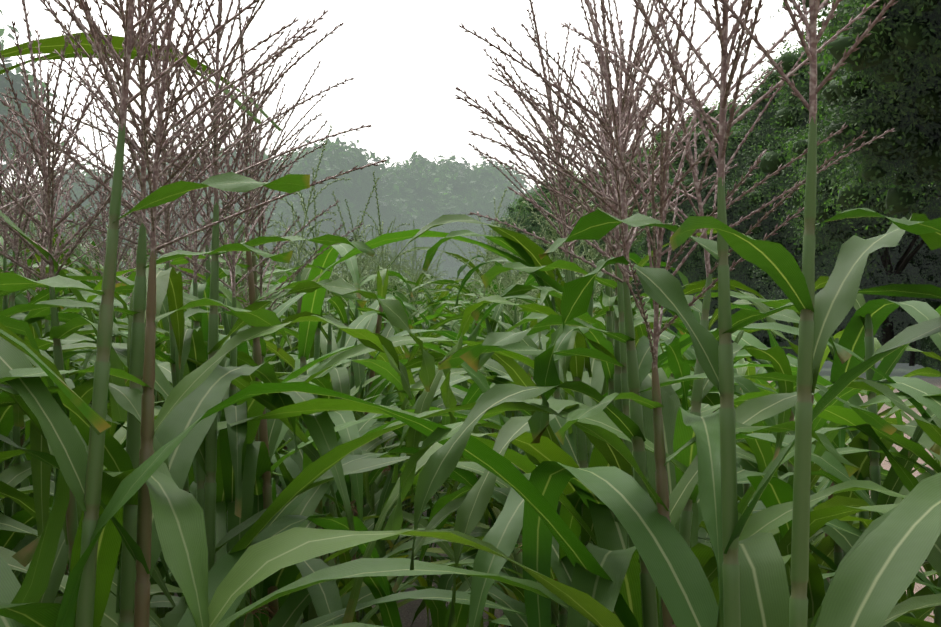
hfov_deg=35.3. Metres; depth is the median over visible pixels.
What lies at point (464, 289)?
corn plant
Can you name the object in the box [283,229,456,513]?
corn plant
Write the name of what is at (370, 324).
corn plant
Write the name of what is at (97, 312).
corn plant
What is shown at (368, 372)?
corn plant
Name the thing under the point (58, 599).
corn plant
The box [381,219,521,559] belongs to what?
corn plant
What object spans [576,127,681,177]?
tree
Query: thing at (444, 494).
corn plant
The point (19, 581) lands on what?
corn plant
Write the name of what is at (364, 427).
corn plant
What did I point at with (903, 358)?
tree
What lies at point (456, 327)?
corn plant
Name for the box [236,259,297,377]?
corn plant
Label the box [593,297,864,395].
corn plant
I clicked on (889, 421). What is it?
corn plant
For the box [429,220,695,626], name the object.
corn plant
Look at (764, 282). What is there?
tree
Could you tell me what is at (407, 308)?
corn plant
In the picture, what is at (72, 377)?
corn plant
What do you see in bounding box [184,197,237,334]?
corn plant
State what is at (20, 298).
corn plant
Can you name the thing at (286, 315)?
corn plant
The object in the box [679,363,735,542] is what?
corn plant
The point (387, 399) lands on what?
corn plant
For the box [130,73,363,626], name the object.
corn plant
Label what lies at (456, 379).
corn plant
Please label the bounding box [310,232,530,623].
corn plant
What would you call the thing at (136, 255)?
corn plant
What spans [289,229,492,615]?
corn plant
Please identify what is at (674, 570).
corn plant
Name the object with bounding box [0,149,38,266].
corn plant
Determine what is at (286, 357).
corn plant
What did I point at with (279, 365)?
corn plant
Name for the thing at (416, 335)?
corn plant
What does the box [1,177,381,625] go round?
corn plant
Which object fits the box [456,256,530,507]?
corn plant
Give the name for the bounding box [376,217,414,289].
corn plant
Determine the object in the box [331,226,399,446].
corn plant
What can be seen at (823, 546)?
corn plant
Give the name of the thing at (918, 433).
corn plant
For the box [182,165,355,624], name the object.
corn plant
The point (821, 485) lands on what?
corn plant
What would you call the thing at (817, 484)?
corn plant
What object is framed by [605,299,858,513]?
corn plant
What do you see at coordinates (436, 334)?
corn plant
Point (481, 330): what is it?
corn plant
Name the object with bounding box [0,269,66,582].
corn plant
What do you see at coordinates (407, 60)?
sky
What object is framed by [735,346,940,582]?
corn plant
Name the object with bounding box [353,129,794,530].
corn plant
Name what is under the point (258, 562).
corn plant
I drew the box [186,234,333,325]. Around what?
corn plant
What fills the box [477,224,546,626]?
corn plant
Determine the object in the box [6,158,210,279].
tree
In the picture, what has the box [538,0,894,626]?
corn plant
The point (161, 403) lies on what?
corn plant
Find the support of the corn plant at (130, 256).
on the ground
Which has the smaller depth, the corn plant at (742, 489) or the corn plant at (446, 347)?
the corn plant at (742, 489)
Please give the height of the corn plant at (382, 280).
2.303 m
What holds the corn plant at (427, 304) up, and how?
on the ground
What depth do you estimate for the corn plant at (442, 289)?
10.52 m
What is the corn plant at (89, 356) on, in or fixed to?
on the ground
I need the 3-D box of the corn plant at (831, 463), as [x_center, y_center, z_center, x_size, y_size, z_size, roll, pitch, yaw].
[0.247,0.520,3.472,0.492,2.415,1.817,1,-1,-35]
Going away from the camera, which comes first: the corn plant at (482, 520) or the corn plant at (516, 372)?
the corn plant at (516, 372)
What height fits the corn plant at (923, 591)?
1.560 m
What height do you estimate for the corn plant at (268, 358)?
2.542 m
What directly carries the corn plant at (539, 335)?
on the ground
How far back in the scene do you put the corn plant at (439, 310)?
6.99 m
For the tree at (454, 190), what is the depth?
155.93 m
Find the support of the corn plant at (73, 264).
on the ground
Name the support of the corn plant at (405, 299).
on the ground
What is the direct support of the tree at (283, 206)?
on the ground
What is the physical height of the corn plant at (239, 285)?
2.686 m
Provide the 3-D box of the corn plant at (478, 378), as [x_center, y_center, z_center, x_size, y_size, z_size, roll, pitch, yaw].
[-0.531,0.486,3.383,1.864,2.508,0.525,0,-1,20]
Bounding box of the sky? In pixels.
[0,0,839,311]
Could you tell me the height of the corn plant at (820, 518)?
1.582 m
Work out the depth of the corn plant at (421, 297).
13.31 m
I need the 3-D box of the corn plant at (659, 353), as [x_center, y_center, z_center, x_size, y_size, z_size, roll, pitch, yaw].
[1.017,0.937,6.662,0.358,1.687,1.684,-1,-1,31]
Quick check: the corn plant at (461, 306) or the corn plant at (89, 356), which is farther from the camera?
the corn plant at (461, 306)
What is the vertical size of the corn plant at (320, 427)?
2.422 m
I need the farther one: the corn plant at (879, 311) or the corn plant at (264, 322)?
the corn plant at (879, 311)
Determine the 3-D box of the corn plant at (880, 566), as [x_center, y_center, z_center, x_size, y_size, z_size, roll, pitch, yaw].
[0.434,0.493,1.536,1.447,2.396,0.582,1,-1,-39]
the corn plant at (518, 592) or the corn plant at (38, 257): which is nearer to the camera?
the corn plant at (518, 592)
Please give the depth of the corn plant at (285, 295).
10.24 m
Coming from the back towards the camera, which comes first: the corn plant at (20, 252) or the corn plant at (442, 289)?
the corn plant at (442, 289)
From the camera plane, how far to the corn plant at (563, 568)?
3.07 m
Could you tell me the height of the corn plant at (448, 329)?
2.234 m
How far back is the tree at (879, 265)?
97.40 m
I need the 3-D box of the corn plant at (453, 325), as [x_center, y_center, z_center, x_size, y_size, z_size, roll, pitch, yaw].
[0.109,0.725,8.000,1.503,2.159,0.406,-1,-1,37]
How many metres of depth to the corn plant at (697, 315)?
6.66 m
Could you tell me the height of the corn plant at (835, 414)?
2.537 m
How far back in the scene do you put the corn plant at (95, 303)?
8.06 m
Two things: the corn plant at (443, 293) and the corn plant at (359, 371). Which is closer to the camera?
the corn plant at (359, 371)
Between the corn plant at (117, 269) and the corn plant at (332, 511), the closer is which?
the corn plant at (332, 511)
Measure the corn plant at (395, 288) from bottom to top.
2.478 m
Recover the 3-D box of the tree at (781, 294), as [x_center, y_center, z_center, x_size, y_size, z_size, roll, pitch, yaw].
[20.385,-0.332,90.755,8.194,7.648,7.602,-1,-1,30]
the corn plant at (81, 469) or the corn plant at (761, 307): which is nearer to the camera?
the corn plant at (81, 469)
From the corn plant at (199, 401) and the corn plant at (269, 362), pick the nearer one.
the corn plant at (199, 401)
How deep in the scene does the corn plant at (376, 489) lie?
6.13 m
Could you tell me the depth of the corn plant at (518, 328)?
7.43 m
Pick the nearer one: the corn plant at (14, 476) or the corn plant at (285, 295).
the corn plant at (14, 476)
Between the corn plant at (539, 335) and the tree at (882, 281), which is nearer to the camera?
the corn plant at (539, 335)
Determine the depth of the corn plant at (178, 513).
2.09 m
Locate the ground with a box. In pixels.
[174,360,940,626]
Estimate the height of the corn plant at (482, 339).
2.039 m
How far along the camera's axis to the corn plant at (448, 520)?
8.85 m
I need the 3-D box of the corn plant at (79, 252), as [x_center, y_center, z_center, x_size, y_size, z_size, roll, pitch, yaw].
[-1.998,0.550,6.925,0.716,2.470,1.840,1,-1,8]
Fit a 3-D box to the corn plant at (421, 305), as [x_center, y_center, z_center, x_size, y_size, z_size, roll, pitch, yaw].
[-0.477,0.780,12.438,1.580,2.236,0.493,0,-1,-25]
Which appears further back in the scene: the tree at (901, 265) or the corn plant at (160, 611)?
the tree at (901, 265)
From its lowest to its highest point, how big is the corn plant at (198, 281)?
2.566 m
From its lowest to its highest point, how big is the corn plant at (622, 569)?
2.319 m
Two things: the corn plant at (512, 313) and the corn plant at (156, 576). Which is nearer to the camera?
the corn plant at (156, 576)
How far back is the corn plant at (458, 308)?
12.01 m
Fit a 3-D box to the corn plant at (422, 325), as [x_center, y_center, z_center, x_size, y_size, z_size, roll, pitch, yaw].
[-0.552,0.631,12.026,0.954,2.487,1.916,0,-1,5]
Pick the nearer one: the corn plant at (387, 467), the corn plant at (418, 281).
the corn plant at (387, 467)
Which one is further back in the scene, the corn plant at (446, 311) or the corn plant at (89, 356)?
the corn plant at (446, 311)
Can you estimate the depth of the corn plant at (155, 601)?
4.10 m
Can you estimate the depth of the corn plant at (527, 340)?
4.80 m
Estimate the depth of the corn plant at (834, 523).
3.14 m
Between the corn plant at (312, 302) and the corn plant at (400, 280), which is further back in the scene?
the corn plant at (400, 280)
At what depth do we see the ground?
14.11 m
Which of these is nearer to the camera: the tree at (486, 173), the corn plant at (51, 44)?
the corn plant at (51, 44)
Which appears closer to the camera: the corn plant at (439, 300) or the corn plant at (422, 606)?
the corn plant at (422, 606)
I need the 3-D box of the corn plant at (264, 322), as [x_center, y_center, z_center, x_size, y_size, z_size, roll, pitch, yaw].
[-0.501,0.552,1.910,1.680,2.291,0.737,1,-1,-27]
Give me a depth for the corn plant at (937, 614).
3.54 m
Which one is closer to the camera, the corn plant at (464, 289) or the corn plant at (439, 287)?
the corn plant at (464, 289)
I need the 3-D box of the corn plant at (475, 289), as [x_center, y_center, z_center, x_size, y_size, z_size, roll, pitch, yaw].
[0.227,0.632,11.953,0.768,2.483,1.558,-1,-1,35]
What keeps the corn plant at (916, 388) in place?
on the ground
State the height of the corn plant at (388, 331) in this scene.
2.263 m
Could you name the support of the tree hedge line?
on the ground
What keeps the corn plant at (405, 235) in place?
on the ground
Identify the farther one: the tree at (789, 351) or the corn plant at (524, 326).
the tree at (789, 351)
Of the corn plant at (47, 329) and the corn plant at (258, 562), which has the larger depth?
the corn plant at (47, 329)
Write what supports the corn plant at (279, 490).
on the ground
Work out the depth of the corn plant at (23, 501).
2.78 m
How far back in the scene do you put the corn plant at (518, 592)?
4.73 m
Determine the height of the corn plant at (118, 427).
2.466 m
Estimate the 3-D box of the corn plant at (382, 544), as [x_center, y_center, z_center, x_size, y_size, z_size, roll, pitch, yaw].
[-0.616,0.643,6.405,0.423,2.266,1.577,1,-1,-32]
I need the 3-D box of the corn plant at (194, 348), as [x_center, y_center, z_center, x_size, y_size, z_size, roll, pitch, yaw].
[-0.571,0.564,2.932,0.660,2.320,1.688,0,-1,-19]
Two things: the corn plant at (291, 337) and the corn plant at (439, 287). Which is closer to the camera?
the corn plant at (291, 337)
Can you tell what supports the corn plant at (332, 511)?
on the ground
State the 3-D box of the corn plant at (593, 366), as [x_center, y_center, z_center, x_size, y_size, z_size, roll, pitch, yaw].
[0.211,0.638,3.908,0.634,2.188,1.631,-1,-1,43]
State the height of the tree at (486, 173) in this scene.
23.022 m
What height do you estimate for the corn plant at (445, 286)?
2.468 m
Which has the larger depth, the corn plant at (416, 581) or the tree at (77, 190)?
the tree at (77, 190)
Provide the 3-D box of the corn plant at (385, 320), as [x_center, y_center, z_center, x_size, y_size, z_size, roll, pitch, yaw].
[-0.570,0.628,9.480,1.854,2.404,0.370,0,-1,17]
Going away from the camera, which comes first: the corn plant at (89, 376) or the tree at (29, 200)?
the corn plant at (89, 376)
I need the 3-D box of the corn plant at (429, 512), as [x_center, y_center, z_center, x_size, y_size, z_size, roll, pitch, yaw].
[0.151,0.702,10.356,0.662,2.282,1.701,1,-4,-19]
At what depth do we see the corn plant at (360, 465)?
2.62 m
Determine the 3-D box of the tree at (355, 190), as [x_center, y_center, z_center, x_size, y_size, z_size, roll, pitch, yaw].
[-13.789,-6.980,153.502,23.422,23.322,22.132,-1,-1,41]
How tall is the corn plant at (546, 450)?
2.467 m
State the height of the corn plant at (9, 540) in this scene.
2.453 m
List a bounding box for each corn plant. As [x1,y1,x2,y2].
[0,0,208,626]
[0,0,309,626]
[0,0,389,626]
[0,0,530,626]
[0,0,568,626]
[0,0,741,626]
[0,5,557,626]
[0,32,292,576]
[0,32,309,442]
[0,44,303,420]
[0,66,172,585]
[0,69,341,626]
[0,96,302,621]
[0,99,382,607]
[0,106,163,626]
[0,126,167,603]
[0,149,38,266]
[0,206,157,595]
[0,211,127,603]
[0,228,34,274]
[0,232,89,429]
[0,245,96,284]
[0,263,142,511]
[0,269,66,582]
[0,276,188,606]
[0,296,161,435]
[0,329,110,432]
[0,382,45,438]
[0,404,100,626]
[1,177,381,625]
[1,198,121,442]
[2,136,40,428]
[4,156,124,472]
[6,180,119,376]
[6,195,95,471]
[7,94,181,596]
[9,291,41,498]
[10,173,158,507]
[11,0,940,591]
[12,208,276,607]
[12,570,21,585]
[20,210,297,602]
[21,336,66,475]
[22,203,108,383]
[24,136,287,611]
[29,216,91,481]
[30,37,447,626]
[34,201,99,377]
[38,12,325,602]
[39,101,249,604]
[46,215,190,383]
[49,178,483,626]
[55,0,940,626]
[61,217,105,402]
[69,109,379,616]
[69,149,220,619]
[69,210,267,617]
[73,137,377,622]
[75,193,137,310]
[75,229,131,364]
[75,251,127,379]
[76,191,178,375]
[78,199,387,395]
[89,222,163,273]
[91,239,282,493]
[106,16,354,626]
[119,0,513,626]
[121,223,148,294]
[129,229,185,405]
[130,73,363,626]
[149,167,438,626]
[163,177,407,580]
[169,245,504,595]
[173,239,370,497]
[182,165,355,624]
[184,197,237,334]
[184,231,336,440]
[185,165,275,320]
[185,208,372,483]
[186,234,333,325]
[205,202,263,356]
[208,0,940,626]
[218,201,517,626]
[218,230,294,306]
[219,271,383,487]
[221,218,297,603]
[231,240,467,569]
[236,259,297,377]
[246,125,363,624]
[247,214,322,370]
[248,216,473,547]
[251,171,517,601]
[252,217,303,489]
[258,260,297,350]
[259,223,372,371]
[261,212,303,408]
[262,235,323,364]
[264,226,294,448]
[265,256,523,614]
[267,190,452,587]
[268,200,455,620]
[269,222,337,486]
[270,253,490,576]
[271,93,845,610]
[273,234,414,471]
[274,227,412,622]
[275,221,524,555]
[276,214,490,580]
[276,222,467,583]
[278,233,415,563]
[278,276,454,613]
[279,199,385,620]
[279,266,498,582]
[280,230,492,625]
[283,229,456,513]
[283,276,490,562]
[285,226,465,527]
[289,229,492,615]
[304,0,906,623]
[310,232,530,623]
[322,256,489,526]
[323,287,460,494]
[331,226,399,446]
[345,220,468,553]
[350,255,419,616]
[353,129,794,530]
[353,241,450,548]
[356,188,538,608]
[360,194,789,623]
[363,241,690,625]
[364,226,421,581]
[367,249,493,552]
[369,234,420,380]
[375,9,915,626]
[376,216,684,602]
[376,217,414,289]
[377,216,597,602]
[377,271,530,625]
[377,272,440,623]
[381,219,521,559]
[383,277,605,625]
[386,158,659,540]
[386,227,419,356]
[387,229,561,550]
[388,195,605,603]
[389,216,675,623]
[389,227,535,626]
[389,249,463,375]
[390,251,613,589]
[392,178,650,626]
[397,253,451,497]
[398,273,594,626]
[399,230,465,537]
[399,270,536,527]
[400,262,477,298]
[401,239,460,321]
[401,257,451,537]
[405,216,784,604]
[405,278,534,522]
[407,168,611,507]
[408,242,455,536]
[411,250,444,327]
[412,257,457,300]
[415,237,500,326]
[416,0,697,626]
[416,198,613,438]
[416,210,563,517]
[417,281,504,546]
[419,251,512,526]
[419,252,499,315]
[420,225,693,603]
[420,253,535,527]
[420,261,536,345]
[423,249,516,576]
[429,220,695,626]
[430,267,529,357]
[430,292,530,561]
[431,272,524,526]
[438,0,792,626]
[439,239,486,421]
[441,247,549,618]
[450,245,500,510]
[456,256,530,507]
[467,217,512,385]
[468,0,740,626]
[470,217,523,420]
[470,271,535,623]
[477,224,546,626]
[500,171,663,512]
[522,0,940,626]
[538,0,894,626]
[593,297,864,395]
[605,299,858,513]
[649,322,940,593]
[652,329,940,613]
[658,340,718,387]
[663,328,923,573]
[670,0,940,626]
[671,371,937,618]
[677,301,702,359]
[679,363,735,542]
[679,381,937,595]
[681,386,914,598]
[698,371,938,583]
[709,298,940,626]
[710,413,933,581]
[710,447,940,626]
[733,355,940,565]
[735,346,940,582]
[736,358,816,500]
[736,379,776,441]
[738,392,940,626]
[750,276,940,626]
[757,353,796,373]
[777,443,940,595]
[786,432,885,578]
[809,376,940,576]
[810,506,896,626]
[908,408,935,457]
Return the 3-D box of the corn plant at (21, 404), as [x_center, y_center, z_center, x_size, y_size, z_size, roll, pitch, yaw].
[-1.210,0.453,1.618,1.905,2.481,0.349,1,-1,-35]
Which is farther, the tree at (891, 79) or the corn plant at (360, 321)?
the tree at (891, 79)
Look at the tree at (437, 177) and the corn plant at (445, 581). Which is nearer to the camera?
the corn plant at (445, 581)
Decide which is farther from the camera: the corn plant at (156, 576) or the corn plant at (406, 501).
the corn plant at (406, 501)
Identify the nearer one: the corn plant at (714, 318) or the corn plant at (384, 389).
the corn plant at (714, 318)
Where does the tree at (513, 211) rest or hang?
on the ground
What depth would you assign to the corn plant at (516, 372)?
3.61 m
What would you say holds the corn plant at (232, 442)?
on the ground
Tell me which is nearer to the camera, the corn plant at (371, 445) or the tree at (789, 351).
the corn plant at (371, 445)
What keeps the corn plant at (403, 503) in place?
on the ground
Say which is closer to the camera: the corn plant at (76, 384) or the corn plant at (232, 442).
the corn plant at (232, 442)
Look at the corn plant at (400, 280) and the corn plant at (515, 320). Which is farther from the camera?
the corn plant at (400, 280)
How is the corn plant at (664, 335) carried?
on the ground
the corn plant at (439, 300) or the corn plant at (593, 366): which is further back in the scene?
the corn plant at (439, 300)
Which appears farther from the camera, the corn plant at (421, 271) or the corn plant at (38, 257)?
the corn plant at (421, 271)
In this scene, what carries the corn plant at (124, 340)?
on the ground
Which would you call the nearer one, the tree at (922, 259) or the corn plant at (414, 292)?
the corn plant at (414, 292)
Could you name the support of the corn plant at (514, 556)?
on the ground
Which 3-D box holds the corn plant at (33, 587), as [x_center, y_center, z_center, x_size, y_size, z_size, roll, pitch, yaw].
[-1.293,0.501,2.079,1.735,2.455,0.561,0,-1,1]
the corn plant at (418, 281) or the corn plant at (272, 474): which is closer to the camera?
the corn plant at (272, 474)
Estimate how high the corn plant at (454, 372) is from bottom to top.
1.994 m
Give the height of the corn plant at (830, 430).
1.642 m
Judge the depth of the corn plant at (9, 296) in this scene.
6.48 m
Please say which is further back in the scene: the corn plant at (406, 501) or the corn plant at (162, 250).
the corn plant at (406, 501)
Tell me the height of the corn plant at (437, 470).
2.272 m
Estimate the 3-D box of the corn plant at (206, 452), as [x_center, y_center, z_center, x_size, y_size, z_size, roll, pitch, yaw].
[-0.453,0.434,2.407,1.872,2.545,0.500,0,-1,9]
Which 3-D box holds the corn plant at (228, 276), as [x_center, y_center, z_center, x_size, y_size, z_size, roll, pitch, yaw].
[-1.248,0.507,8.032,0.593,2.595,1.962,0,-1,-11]
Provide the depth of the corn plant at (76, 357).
6.81 m
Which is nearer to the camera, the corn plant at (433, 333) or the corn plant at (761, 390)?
the corn plant at (761, 390)
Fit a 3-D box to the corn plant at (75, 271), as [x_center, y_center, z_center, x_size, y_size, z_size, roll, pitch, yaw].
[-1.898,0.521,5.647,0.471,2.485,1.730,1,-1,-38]
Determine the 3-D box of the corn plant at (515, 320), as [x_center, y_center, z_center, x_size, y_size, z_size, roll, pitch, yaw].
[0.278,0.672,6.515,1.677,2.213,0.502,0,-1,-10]
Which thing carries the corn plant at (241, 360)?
on the ground
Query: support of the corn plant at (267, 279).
on the ground
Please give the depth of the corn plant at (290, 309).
10.34 m
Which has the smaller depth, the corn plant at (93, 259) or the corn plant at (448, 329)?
the corn plant at (448, 329)
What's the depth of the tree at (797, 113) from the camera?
66.99 m
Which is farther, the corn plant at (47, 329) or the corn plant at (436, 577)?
the corn plant at (436, 577)
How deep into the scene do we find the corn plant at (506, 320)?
6.81 m
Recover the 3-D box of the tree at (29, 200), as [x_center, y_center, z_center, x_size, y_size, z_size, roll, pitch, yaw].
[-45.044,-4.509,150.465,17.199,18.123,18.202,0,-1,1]
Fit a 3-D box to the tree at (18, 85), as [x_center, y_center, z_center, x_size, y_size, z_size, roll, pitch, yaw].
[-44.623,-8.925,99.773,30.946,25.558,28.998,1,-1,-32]
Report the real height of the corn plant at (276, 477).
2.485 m
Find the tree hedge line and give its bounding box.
[899,298,940,367]
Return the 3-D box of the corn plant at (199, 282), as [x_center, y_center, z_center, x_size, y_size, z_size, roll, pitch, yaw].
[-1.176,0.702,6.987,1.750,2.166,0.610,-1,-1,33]
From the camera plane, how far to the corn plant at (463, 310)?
12.15 m
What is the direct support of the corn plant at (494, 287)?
on the ground
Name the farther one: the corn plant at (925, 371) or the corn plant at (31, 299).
the corn plant at (31, 299)
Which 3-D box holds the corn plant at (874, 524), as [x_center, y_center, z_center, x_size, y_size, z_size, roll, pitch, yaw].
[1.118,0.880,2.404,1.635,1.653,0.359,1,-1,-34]
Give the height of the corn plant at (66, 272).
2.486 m
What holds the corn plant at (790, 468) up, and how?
on the ground
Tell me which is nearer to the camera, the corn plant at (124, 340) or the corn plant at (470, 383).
the corn plant at (124, 340)
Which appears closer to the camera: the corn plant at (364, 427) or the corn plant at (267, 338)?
the corn plant at (364, 427)
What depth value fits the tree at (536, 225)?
92.34 m
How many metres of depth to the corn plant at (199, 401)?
2.00 m
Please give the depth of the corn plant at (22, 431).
5.61 m
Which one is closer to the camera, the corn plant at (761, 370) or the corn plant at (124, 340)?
the corn plant at (124, 340)
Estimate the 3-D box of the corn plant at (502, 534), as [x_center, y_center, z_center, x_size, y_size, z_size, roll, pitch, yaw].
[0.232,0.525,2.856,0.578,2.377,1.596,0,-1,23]
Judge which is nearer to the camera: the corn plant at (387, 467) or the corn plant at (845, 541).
the corn plant at (845, 541)
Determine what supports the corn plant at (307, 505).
on the ground
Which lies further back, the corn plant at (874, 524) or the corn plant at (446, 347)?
the corn plant at (446, 347)
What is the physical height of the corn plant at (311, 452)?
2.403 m
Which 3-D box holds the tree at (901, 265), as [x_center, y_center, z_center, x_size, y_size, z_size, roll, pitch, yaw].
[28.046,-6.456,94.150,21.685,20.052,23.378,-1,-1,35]
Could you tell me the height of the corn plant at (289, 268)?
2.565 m
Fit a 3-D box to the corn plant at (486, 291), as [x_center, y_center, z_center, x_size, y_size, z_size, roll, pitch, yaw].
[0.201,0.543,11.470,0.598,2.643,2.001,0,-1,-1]
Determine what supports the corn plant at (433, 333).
on the ground
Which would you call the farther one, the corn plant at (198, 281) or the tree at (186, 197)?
the tree at (186, 197)
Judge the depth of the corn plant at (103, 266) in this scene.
8.48 m
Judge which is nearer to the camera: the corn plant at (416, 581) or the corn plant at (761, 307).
the corn plant at (761, 307)
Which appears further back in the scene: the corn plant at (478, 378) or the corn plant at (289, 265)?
the corn plant at (289, 265)
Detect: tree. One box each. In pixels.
[0,9,85,251]
[2,181,89,273]
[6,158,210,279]
[91,157,267,267]
[103,139,344,292]
[273,132,463,284]
[290,163,478,290]
[368,155,532,293]
[374,151,505,288]
[483,187,541,275]
[516,152,689,301]
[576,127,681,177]
[628,64,839,300]
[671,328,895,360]
[733,2,848,268]
[756,0,940,245]
[768,15,940,278]
[777,336,826,360]
[790,218,931,344]
[819,233,940,330]
[835,251,916,332]
[881,342,910,362]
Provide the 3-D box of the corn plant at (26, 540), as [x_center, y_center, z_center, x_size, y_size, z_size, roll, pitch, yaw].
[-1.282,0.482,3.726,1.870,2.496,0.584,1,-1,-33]
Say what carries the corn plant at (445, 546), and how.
on the ground
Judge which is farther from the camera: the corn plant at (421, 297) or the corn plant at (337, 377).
the corn plant at (421, 297)
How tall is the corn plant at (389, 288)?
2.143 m
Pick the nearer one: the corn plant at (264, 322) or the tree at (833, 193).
the corn plant at (264, 322)
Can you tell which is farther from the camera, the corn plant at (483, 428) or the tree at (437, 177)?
the tree at (437, 177)
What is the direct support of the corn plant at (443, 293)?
on the ground
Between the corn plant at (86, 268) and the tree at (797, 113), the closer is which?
the corn plant at (86, 268)
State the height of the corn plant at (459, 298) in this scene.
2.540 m
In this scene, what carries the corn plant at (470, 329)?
on the ground
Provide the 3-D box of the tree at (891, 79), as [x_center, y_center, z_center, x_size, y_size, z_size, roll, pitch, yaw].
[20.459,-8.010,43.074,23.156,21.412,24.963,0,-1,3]
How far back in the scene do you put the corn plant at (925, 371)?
4.21 m
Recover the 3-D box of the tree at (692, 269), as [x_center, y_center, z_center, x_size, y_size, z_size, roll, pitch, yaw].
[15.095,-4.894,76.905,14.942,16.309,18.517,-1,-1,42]
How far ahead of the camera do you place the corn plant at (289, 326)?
10.70 m
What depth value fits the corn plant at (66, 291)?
6.55 m
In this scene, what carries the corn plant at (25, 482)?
on the ground
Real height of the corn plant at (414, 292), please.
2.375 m
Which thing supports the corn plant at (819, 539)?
on the ground
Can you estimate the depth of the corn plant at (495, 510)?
8.41 m
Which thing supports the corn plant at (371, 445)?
on the ground
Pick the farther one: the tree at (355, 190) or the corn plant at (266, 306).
the tree at (355, 190)
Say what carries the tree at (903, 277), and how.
on the ground
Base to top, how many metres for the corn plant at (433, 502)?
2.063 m
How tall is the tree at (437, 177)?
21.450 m
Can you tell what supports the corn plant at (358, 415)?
on the ground
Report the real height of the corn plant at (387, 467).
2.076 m

